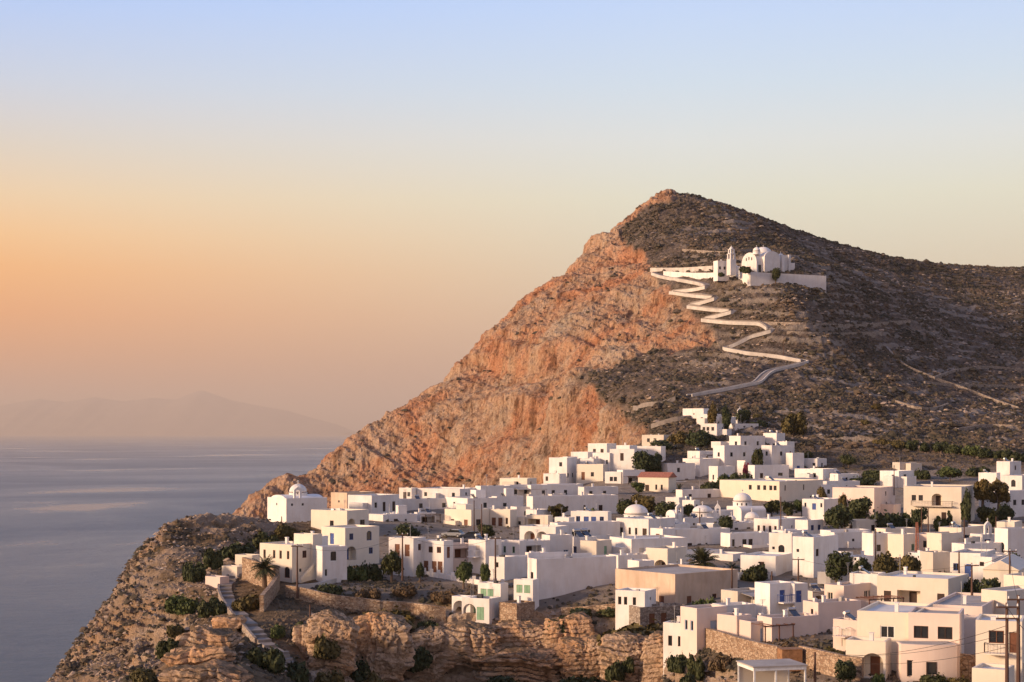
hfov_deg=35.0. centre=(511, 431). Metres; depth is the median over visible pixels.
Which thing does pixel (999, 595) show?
house
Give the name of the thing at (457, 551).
door
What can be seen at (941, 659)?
cable
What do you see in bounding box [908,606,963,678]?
house
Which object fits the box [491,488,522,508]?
house
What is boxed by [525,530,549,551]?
house
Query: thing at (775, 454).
house
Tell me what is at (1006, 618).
utility pole
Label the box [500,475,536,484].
house
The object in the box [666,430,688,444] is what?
tree
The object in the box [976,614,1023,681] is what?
house
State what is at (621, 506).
tree
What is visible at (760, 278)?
boundary wall
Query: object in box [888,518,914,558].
house
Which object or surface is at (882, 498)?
house
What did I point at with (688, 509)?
tree
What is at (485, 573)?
tree
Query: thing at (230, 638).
rock outcrop
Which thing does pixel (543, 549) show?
house
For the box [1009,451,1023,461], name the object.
shrub
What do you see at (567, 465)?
house
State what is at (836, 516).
tree
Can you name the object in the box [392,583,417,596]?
bush
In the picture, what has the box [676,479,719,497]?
house
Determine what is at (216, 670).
rock outcrop
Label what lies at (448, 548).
door
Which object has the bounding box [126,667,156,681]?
bush
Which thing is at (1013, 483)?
window
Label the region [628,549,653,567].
house
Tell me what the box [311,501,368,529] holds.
house
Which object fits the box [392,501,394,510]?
door
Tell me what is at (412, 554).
house
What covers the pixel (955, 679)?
bush
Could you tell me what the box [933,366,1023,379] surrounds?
stone wall
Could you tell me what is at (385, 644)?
rock outcrop
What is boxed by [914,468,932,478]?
tree
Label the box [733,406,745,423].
chapel
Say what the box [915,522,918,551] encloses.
utility pole
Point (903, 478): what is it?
house
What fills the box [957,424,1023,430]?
stone wall
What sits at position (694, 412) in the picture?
house
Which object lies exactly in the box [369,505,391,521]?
house
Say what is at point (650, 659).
rock outcrop
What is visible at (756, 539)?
house
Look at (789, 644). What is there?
bush
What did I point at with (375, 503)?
house
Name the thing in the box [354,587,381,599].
bush
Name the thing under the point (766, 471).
house
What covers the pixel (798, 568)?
utility pole
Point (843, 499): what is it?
tree
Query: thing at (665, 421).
path
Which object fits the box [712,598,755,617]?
house
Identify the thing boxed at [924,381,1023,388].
stone wall
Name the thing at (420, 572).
tree
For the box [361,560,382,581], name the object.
tree
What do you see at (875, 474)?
tree
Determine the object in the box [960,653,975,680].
stone wall
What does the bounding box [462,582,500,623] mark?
house
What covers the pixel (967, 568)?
door
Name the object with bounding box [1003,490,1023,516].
house
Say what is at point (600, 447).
house
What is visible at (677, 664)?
bush
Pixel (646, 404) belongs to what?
path
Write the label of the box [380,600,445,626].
stone wall
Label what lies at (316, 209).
sky
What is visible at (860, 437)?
stone wall
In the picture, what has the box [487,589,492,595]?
window
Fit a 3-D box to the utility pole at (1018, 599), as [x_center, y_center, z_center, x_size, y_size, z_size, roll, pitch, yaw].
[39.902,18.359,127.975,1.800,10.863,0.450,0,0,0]
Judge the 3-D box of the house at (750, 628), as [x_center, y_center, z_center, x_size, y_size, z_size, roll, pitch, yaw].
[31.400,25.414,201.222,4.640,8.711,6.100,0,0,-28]
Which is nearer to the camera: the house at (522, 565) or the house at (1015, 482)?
the house at (522, 565)
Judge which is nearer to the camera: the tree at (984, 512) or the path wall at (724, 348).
the tree at (984, 512)
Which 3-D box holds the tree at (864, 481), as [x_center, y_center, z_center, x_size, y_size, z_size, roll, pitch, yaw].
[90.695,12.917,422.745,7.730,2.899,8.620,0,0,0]
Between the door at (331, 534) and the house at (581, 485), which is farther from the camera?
the house at (581, 485)
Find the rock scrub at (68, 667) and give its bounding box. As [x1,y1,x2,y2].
[48,513,1023,681]
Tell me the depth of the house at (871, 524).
321.34 m
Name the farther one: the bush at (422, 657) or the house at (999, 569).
the house at (999, 569)
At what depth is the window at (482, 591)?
242.78 m
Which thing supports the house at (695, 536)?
on the ground
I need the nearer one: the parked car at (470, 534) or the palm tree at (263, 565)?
the palm tree at (263, 565)
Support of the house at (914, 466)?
on the ground
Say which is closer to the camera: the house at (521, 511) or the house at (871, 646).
the house at (871, 646)
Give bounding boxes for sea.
[0,435,350,681]
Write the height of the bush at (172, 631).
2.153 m
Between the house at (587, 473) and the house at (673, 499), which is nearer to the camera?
the house at (673, 499)
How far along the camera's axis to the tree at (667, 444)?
468.30 m
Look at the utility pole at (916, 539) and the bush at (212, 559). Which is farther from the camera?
the utility pole at (916, 539)
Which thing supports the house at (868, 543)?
on the ground
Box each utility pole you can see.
[291,544,302,597]
[397,532,407,580]
[473,500,474,538]
[481,504,481,535]
[489,536,500,580]
[731,567,732,588]
[780,496,780,528]
[792,557,804,581]
[813,652,815,681]
[875,529,875,560]
[915,522,918,551]
[958,551,959,572]
[965,563,978,594]
[996,603,1018,681]
[1003,549,1016,573]
[1007,595,1023,681]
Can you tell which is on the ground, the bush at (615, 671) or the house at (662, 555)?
the house at (662, 555)
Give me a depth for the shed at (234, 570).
258.73 m
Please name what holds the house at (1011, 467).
on the ground
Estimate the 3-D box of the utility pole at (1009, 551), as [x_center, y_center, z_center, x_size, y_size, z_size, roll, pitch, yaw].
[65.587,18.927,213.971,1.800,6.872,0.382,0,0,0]
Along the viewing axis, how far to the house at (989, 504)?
352.84 m
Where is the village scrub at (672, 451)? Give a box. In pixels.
[661,435,1023,478]
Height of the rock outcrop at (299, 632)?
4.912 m
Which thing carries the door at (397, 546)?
in the house at (412, 554)
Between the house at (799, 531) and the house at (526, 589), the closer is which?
the house at (526, 589)
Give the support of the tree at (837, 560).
on the ground
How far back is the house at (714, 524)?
319.59 m
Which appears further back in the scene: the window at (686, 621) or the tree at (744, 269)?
the tree at (744, 269)
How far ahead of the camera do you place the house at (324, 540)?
263.17 m
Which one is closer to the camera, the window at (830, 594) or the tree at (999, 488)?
the window at (830, 594)
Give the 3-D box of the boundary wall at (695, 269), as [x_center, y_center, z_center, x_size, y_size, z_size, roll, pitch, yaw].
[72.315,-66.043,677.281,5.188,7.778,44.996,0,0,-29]
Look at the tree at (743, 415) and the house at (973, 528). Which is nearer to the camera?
the house at (973, 528)
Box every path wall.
[651,272,800,394]
[672,277,808,396]
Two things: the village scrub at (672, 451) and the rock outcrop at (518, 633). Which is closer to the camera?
the rock outcrop at (518, 633)
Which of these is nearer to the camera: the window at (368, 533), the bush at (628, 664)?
the bush at (628, 664)
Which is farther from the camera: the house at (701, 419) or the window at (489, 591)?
the house at (701, 419)
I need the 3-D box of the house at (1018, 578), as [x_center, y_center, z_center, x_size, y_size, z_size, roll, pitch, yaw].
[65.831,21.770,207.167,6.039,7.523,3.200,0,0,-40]
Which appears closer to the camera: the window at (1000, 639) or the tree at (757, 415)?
the window at (1000, 639)
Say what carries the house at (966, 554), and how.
on the ground
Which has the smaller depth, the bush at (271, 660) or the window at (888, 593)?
the bush at (271, 660)
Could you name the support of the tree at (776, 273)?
on the ground
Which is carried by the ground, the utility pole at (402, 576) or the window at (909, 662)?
the utility pole at (402, 576)
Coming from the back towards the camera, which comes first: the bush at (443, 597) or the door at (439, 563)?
the door at (439, 563)
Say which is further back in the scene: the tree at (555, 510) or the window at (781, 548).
the tree at (555, 510)
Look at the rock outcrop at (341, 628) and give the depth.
208.42 m
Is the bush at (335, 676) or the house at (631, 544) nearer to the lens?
the bush at (335, 676)
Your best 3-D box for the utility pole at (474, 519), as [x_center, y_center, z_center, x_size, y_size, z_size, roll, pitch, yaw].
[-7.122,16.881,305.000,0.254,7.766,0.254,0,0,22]
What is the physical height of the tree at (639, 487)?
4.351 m
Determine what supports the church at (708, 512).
on the ground
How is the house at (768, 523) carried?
on the ground
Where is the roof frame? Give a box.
[856,595,903,604]
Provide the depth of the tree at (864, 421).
506.15 m
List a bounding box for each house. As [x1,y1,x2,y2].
[260,537,315,582]
[294,533,321,564]
[310,531,327,544]
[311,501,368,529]
[316,545,346,582]
[321,524,378,566]
[331,491,374,508]
[348,493,398,513]
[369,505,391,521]
[387,502,420,522]
[389,524,425,576]
[399,487,416,498]
[402,490,448,510]
[414,508,440,522]
[417,485,475,497]
[422,526,452,574]
[443,504,488,525]
[446,490,496,508]
[452,577,476,612]
[453,538,467,572]
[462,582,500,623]
[467,533,501,573]
[475,474,509,496]
[478,569,507,601]
[489,505,516,526]
[489,555,517,580]
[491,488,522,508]
[499,595,534,620]
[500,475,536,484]
[502,527,525,554]
[509,484,546,502]
[511,506,529,516]
[511,551,533,577]
[514,578,538,609]
[517,517,525,525]
[520,514,568,539]
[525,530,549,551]
[525,537,545,554]
[526,492,617,514]
[526,505,552,524]
[526,508,549,514]
[527,477,579,495]
[527,552,615,599]
[542,530,572,555]
[543,471,565,483]
[546,483,582,494]
[549,457,575,482]
[550,521,619,538]
[555,513,574,521]
[571,452,594,463]
[571,501,611,520]
[572,528,596,552]
[576,461,607,483]
[578,483,617,494]
[580,456,599,463]
[580,535,611,554]
[588,443,615,452]
[593,453,610,471]
[605,471,621,483]
[609,550,646,568]
[610,449,636,471]
[610,532,686,553]
[615,564,737,603]
[615,587,655,629]
[616,443,636,448]
[616,513,674,535]
[617,469,644,484]
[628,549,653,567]
[629,589,686,626]
[637,445,665,461]
[642,434,668,445]
[646,542,685,565]
[650,515,676,535]
[661,460,694,481]
[663,605,679,674]
[666,488,685,507]
[668,549,697,564]
[674,522,689,527]
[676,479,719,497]
[676,523,729,545]
[680,604,726,658]
[682,496,699,507]
[683,408,717,418]
[683,452,719,476]
[683,509,715,526]
[686,536,719,559]
[687,448,712,457]
[696,414,721,425]
[697,521,719,527]
[701,423,731,435]
[709,466,734,481]
[709,549,745,560]
[711,441,728,447]
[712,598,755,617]
[713,259,728,281]
[713,445,752,471]
[717,608,751,635]
[719,417,735,423]
[720,473,822,501]
[721,531,769,547]
[721,587,754,603]
[729,423,758,429]
[729,433,764,449]
[730,522,753,529]
[737,452,763,474]
[739,599,794,642]
[741,551,792,575]
[748,465,788,478]
[754,507,806,531]
[755,580,795,616]
[757,607,818,641]
[761,442,792,464]
[763,430,784,444]
[769,531,797,552]
[772,526,807,535]
[775,477,813,478]
[778,440,794,452]
[781,581,807,612]
[786,453,803,469]
[793,519,837,577]
[795,466,836,480]
[795,519,822,533]
[802,495,837,519]
[803,595,860,632]
[804,457,826,467]
[808,571,823,599]
[819,484,839,497]
[820,528,869,547]
[823,475,859,486]
[824,523,869,547]
[824,562,875,607]
[830,470,858,480]
[832,485,900,515]
[833,610,856,650]
[846,512,877,531]
[846,632,890,680]
[850,551,873,572]
[850,566,885,600]
[857,601,932,670]
[862,531,891,556]
[875,523,915,532]
[877,567,968,602]
[880,470,915,487]
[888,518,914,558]
[892,462,921,470]
[896,641,956,681]
[904,482,974,524]
[908,541,929,560]
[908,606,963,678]
[917,524,930,550]
[920,540,949,571]
[927,522,962,551]
[933,581,993,615]
[940,520,987,535]
[950,537,995,579]
[952,539,1002,554]
[956,524,979,541]
[964,615,977,654]
[972,546,1006,581]
[972,663,1014,681]
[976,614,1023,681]
[978,469,999,491]
[979,492,1017,517]
[981,585,1023,614]
[983,554,1023,586]
[995,527,1023,558]
[997,458,1020,474]
[997,517,1021,527]
[1000,474,1023,489]
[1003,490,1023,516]
[1004,572,1023,586]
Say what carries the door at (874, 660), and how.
in the house at (871, 646)
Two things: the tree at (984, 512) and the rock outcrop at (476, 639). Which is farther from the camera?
the tree at (984, 512)
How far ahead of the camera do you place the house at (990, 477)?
409.24 m
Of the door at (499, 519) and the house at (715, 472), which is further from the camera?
the house at (715, 472)
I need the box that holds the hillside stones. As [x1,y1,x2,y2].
[597,193,1023,448]
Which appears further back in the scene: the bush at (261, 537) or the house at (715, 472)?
the house at (715, 472)
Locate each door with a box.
[330,533,333,543]
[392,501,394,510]
[395,544,399,555]
[405,544,409,555]
[424,561,427,570]
[432,561,436,571]
[438,561,441,572]
[447,547,449,557]
[455,549,460,556]
[476,546,479,555]
[492,517,495,525]
[498,518,501,525]
[526,546,531,551]
[581,472,584,479]
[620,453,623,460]
[649,613,654,623]
[661,613,665,622]
[710,620,716,629]
[780,590,783,601]
[796,590,800,601]
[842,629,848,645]
[870,656,879,674]
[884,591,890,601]
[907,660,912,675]
[909,591,916,602]
[936,496,940,504]
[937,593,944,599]
[965,564,970,576]
[1009,632,1015,652]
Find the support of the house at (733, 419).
on the ground
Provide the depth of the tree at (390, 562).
255.18 m
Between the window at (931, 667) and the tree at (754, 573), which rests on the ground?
the tree at (754, 573)
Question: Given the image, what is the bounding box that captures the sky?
[0,0,1023,431]
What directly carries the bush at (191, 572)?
on the ground
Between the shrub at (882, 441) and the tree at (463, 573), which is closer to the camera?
the tree at (463, 573)
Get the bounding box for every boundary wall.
[650,266,712,271]
[663,271,730,278]
[734,265,749,285]
[750,272,825,292]
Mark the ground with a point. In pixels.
(496, 419)
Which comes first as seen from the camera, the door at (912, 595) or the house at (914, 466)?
the door at (912, 595)
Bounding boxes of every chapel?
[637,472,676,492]
[666,500,682,522]
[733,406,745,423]
[970,518,994,541]
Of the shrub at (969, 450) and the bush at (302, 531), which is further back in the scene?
the shrub at (969, 450)
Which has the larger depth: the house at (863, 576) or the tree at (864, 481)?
the tree at (864, 481)
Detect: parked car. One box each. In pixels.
[442,529,464,536]
[459,531,480,538]
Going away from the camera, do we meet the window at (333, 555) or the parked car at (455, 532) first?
the window at (333, 555)
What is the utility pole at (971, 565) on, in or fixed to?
on the ground
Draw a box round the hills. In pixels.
[0,391,356,435]
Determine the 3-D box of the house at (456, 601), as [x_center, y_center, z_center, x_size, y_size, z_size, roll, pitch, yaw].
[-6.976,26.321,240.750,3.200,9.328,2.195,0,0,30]
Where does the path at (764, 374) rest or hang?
on the ground
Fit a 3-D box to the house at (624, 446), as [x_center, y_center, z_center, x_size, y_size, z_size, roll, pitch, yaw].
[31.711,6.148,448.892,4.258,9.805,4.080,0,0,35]
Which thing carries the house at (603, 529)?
on the ground
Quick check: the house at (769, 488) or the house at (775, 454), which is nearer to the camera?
the house at (769, 488)
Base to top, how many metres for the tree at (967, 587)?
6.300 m
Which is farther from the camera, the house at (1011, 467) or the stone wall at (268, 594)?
the house at (1011, 467)
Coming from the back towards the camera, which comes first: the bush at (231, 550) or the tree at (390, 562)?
the bush at (231, 550)
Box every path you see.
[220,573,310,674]
[633,396,674,410]
[651,415,690,428]
[653,272,805,382]
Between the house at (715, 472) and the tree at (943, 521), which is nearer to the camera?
the tree at (943, 521)
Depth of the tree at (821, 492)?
370.99 m
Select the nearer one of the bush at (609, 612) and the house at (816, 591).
the house at (816, 591)
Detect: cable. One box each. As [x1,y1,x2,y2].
[799,559,962,570]
[820,626,1004,655]
[840,631,1015,654]
[858,647,1004,663]
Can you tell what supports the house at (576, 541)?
on the ground
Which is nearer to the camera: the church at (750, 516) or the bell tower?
the church at (750, 516)
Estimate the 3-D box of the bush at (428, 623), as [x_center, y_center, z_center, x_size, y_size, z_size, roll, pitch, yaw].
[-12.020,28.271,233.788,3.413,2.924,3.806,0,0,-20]
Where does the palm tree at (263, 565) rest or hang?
on the ground
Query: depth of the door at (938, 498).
339.38 m
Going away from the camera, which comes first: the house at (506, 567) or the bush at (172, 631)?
the bush at (172, 631)
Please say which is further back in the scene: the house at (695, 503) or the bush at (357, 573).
the house at (695, 503)
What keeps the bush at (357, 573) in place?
on the ground
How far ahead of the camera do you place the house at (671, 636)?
208.10 m
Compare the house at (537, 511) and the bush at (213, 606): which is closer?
the bush at (213, 606)
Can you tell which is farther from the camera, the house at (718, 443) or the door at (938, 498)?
the house at (718, 443)
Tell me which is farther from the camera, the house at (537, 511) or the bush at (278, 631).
the house at (537, 511)
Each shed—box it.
[205,575,228,587]
[222,565,241,577]
[235,554,259,565]
[777,647,802,670]
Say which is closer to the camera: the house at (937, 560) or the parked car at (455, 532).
the house at (937, 560)
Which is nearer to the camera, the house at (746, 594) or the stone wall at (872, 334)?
the house at (746, 594)
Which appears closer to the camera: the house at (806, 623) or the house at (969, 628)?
the house at (969, 628)
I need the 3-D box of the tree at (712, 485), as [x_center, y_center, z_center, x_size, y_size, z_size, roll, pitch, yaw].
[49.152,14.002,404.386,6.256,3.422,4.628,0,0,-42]
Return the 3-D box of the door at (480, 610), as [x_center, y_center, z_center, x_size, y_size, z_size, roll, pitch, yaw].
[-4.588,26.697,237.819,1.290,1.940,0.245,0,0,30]
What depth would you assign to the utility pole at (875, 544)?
271.91 m
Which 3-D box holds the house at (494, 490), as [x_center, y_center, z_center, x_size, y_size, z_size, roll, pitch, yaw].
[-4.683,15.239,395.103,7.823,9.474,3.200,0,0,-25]
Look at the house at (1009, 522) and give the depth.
293.34 m
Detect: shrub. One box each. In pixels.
[872,438,888,444]
[886,439,904,448]
[904,439,918,450]
[919,441,929,451]
[928,441,947,451]
[943,442,961,453]
[961,445,980,454]
[976,446,992,457]
[991,448,1012,458]
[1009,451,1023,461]
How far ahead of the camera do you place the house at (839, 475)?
421.89 m
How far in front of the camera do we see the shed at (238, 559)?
267.33 m
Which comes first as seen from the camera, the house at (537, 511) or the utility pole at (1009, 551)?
the utility pole at (1009, 551)
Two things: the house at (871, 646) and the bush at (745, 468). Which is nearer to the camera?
the house at (871, 646)
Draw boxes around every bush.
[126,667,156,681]
[155,638,180,659]
[164,591,199,614]
[166,624,184,637]
[181,561,206,582]
[196,595,226,618]
[201,547,223,569]
[218,539,256,559]
[231,592,259,610]
[245,641,285,674]
[251,531,279,548]
[270,624,285,638]
[274,522,296,537]
[285,657,309,681]
[290,621,306,636]
[292,530,308,540]
[313,633,340,659]
[314,666,344,681]
[317,583,343,594]
[349,656,370,681]
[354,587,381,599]
[363,605,418,630]
[364,670,385,681]
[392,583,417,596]
[406,646,432,672]
[417,617,437,627]
[430,591,455,602]
[486,675,519,681]
[547,615,567,635]
[558,674,601,681]
[569,605,614,617]
[596,618,662,645]
[605,660,625,681]
[623,656,634,673]
[667,652,687,673]
[679,672,696,681]
[686,652,705,681]
[707,652,732,670]
[741,462,748,474]
[778,639,817,647]
[871,673,884,681]
[919,672,946,681]
[947,675,968,681]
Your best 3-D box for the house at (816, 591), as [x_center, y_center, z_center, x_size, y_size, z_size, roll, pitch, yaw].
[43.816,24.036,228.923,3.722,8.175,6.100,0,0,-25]
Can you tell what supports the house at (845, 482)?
on the ground
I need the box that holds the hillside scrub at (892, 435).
[578,192,1023,452]
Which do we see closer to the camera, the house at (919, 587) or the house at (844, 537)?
the house at (919, 587)
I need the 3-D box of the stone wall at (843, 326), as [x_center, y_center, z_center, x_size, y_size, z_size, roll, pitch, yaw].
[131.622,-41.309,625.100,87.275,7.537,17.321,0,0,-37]
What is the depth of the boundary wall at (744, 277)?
632.80 m
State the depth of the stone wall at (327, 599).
237.52 m
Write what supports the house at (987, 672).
on the ground
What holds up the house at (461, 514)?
on the ground
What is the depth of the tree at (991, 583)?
217.36 m
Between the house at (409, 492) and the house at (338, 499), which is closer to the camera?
the house at (338, 499)
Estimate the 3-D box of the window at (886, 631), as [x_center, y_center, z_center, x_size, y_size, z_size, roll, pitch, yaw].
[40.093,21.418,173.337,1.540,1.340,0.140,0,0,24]
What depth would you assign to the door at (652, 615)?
229.91 m
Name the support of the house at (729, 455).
on the ground
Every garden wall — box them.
[298,571,386,587]
[424,568,503,584]
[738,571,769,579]
[818,572,849,583]
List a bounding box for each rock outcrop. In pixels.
[158,658,253,681]
[161,644,235,666]
[175,624,241,649]
[211,614,246,628]
[291,624,308,659]
[303,609,359,676]
[353,611,415,681]
[404,625,458,681]
[438,619,505,668]
[472,646,564,681]
[495,619,544,647]
[540,611,597,648]
[554,634,600,678]
[596,631,647,681]
[638,630,662,681]
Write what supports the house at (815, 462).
on the ground
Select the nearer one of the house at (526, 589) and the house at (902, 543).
the house at (526, 589)
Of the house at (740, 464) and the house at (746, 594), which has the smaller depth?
the house at (746, 594)
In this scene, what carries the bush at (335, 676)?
on the ground
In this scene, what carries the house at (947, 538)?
on the ground
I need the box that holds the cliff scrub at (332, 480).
[297,205,685,505]
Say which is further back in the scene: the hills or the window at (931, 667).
the hills
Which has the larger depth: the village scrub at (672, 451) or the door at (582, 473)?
the village scrub at (672, 451)
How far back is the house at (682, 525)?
313.81 m
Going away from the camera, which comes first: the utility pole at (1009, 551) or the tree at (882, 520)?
the utility pole at (1009, 551)
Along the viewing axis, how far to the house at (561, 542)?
279.10 m
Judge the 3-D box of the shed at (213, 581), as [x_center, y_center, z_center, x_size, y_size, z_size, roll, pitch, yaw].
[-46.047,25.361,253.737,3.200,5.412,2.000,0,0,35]
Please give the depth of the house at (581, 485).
402.03 m
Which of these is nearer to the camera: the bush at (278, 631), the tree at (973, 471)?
the bush at (278, 631)
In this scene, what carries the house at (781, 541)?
on the ground
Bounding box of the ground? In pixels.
[48,189,1023,681]
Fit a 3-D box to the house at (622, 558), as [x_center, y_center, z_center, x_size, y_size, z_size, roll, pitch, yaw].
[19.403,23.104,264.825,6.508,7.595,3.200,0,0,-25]
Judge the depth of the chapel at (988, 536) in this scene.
290.70 m
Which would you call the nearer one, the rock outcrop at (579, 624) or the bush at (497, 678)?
the bush at (497, 678)
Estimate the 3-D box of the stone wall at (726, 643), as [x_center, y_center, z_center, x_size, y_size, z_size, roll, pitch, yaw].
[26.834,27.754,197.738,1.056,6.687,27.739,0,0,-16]
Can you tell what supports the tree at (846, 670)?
on the ground
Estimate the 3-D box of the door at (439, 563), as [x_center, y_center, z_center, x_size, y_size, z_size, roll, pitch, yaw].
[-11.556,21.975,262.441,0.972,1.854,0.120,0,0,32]
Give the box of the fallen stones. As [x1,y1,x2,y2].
[46,512,726,681]
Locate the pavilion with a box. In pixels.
[736,659,807,681]
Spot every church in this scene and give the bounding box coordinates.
[267,481,326,522]
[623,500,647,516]
[692,501,720,522]
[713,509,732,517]
[727,489,751,509]
[733,506,765,520]
[739,508,758,522]
[742,245,794,271]
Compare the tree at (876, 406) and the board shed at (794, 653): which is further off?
the tree at (876, 406)
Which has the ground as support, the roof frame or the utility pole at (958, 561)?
the utility pole at (958, 561)
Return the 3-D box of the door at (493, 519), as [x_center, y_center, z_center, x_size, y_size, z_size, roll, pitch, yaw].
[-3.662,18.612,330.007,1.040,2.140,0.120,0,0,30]
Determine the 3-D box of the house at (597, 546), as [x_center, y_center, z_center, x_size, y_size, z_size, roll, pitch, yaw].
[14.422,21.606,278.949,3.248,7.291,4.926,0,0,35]
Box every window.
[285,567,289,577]
[330,551,336,560]
[367,531,370,539]
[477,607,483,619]
[480,588,486,595]
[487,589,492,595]
[516,585,521,592]
[524,585,529,592]
[668,635,671,645]
[685,620,687,629]
[778,545,783,551]
[828,592,832,598]
[881,626,894,637]
[914,626,927,637]
[926,662,936,674]
[938,627,951,638]
[953,563,957,570]
[989,630,1003,643]
[1011,480,1015,486]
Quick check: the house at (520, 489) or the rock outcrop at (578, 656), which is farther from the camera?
the house at (520, 489)
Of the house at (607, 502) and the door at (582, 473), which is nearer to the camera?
the house at (607, 502)
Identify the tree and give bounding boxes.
[251,554,280,587]
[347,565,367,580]
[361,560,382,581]
[380,549,403,581]
[393,523,420,536]
[416,562,424,582]
[454,559,472,588]
[477,523,494,537]
[480,563,490,581]
[547,503,567,517]
[616,498,632,514]
[631,450,658,471]
[631,481,644,492]
[631,493,655,512]
[649,440,674,449]
[652,451,662,471]
[654,501,676,516]
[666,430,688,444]
[683,504,693,516]
[684,428,718,446]
[684,547,719,566]
[692,596,716,604]
[700,481,718,488]
[707,402,718,423]
[717,473,729,485]
[717,515,732,528]
[721,404,731,428]
[725,562,741,568]
[728,471,752,478]
[734,409,750,422]
[739,266,751,273]
[739,562,767,581]
[749,420,769,427]
[751,448,763,464]
[752,413,761,417]
[763,500,779,516]
[772,267,780,283]
[778,500,794,515]
[780,412,809,436]
[792,499,801,516]
[800,451,813,457]
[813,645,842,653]
[817,487,827,497]
[823,503,852,528]
[824,551,855,582]
[834,658,857,681]
[838,494,847,506]
[839,454,857,467]
[848,475,876,485]
[848,496,872,518]
[853,557,871,571]
[860,418,870,424]
[861,468,879,479]
[869,507,901,527]
[870,404,881,408]
[871,551,898,572]
[891,512,912,526]
[897,552,921,570]
[910,506,927,531]
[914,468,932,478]
[932,516,947,530]
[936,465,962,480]
[947,510,952,525]
[960,488,971,523]
[963,576,980,592]
[965,465,990,476]
[973,478,992,521]
[975,577,1000,592]
[976,505,997,526]
[987,477,1010,520]
[998,502,1015,520]
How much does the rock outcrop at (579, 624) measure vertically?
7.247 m
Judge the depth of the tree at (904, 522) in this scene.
324.66 m
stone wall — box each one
[217,574,256,643]
[242,557,279,585]
[260,574,279,611]
[286,585,379,611]
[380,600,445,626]
[561,603,614,617]
[682,248,753,253]
[705,628,781,659]
[764,320,910,329]
[787,331,882,337]
[799,646,863,680]
[858,435,942,451]
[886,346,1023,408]
[895,400,948,410]
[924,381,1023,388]
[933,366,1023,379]
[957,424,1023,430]
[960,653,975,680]
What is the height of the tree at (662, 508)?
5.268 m
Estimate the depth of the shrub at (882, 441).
477.48 m
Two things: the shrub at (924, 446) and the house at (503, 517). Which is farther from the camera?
the shrub at (924, 446)
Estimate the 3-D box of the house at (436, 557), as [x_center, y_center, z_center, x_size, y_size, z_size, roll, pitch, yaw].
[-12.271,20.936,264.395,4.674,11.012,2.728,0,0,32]
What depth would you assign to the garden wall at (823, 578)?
254.58 m
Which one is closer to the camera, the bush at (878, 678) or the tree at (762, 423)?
the bush at (878, 678)
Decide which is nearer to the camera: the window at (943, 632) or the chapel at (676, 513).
the window at (943, 632)
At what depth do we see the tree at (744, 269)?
624.52 m
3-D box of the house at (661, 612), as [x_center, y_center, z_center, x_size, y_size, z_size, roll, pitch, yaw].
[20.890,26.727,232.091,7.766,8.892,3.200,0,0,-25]
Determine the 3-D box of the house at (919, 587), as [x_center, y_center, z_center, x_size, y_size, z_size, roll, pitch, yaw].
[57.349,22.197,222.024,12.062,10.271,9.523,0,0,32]
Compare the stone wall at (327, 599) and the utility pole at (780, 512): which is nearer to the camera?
the stone wall at (327, 599)
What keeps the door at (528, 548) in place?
in the house at (536, 545)
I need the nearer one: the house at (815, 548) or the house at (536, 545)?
the house at (815, 548)
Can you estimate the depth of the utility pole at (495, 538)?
243.88 m
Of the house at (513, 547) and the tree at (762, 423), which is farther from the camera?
the tree at (762, 423)
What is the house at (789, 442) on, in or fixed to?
on the ground
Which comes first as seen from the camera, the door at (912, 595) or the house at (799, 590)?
the house at (799, 590)
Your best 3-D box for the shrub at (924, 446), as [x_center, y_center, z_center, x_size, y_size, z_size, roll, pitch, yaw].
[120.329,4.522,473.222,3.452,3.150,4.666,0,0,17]
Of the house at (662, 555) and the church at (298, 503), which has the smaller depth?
the house at (662, 555)
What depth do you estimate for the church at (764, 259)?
642.61 m
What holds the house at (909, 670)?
on the ground
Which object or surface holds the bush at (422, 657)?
on the rock outcrop at (430, 638)
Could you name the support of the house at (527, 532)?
on the ground
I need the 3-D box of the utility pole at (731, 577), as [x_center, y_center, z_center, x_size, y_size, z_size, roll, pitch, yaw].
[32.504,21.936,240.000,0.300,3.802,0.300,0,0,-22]
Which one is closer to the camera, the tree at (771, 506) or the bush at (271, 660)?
the bush at (271, 660)
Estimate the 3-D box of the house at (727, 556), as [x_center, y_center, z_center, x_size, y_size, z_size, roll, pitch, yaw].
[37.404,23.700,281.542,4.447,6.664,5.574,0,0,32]
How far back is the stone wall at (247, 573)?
253.40 m
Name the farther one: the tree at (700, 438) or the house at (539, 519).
the tree at (700, 438)
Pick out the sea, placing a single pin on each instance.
(82, 518)
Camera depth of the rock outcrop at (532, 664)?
227.58 m
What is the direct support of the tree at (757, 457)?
on the ground
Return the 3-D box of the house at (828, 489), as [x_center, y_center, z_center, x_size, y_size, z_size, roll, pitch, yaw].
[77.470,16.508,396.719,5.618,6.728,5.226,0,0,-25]
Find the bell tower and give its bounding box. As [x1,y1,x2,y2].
[727,246,735,275]
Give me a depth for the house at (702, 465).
437.65 m
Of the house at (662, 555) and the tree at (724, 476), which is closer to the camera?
the house at (662, 555)
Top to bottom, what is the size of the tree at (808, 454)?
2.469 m
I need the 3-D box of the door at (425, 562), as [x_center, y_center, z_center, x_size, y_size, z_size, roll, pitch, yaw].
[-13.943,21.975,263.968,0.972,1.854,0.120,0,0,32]
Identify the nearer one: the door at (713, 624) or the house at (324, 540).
the door at (713, 624)
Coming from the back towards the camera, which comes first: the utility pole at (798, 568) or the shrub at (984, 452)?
the shrub at (984, 452)
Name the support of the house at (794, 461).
on the ground
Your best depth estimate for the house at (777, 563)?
264.32 m
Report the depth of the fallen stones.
252.63 m
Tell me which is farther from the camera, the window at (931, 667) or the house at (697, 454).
the house at (697, 454)

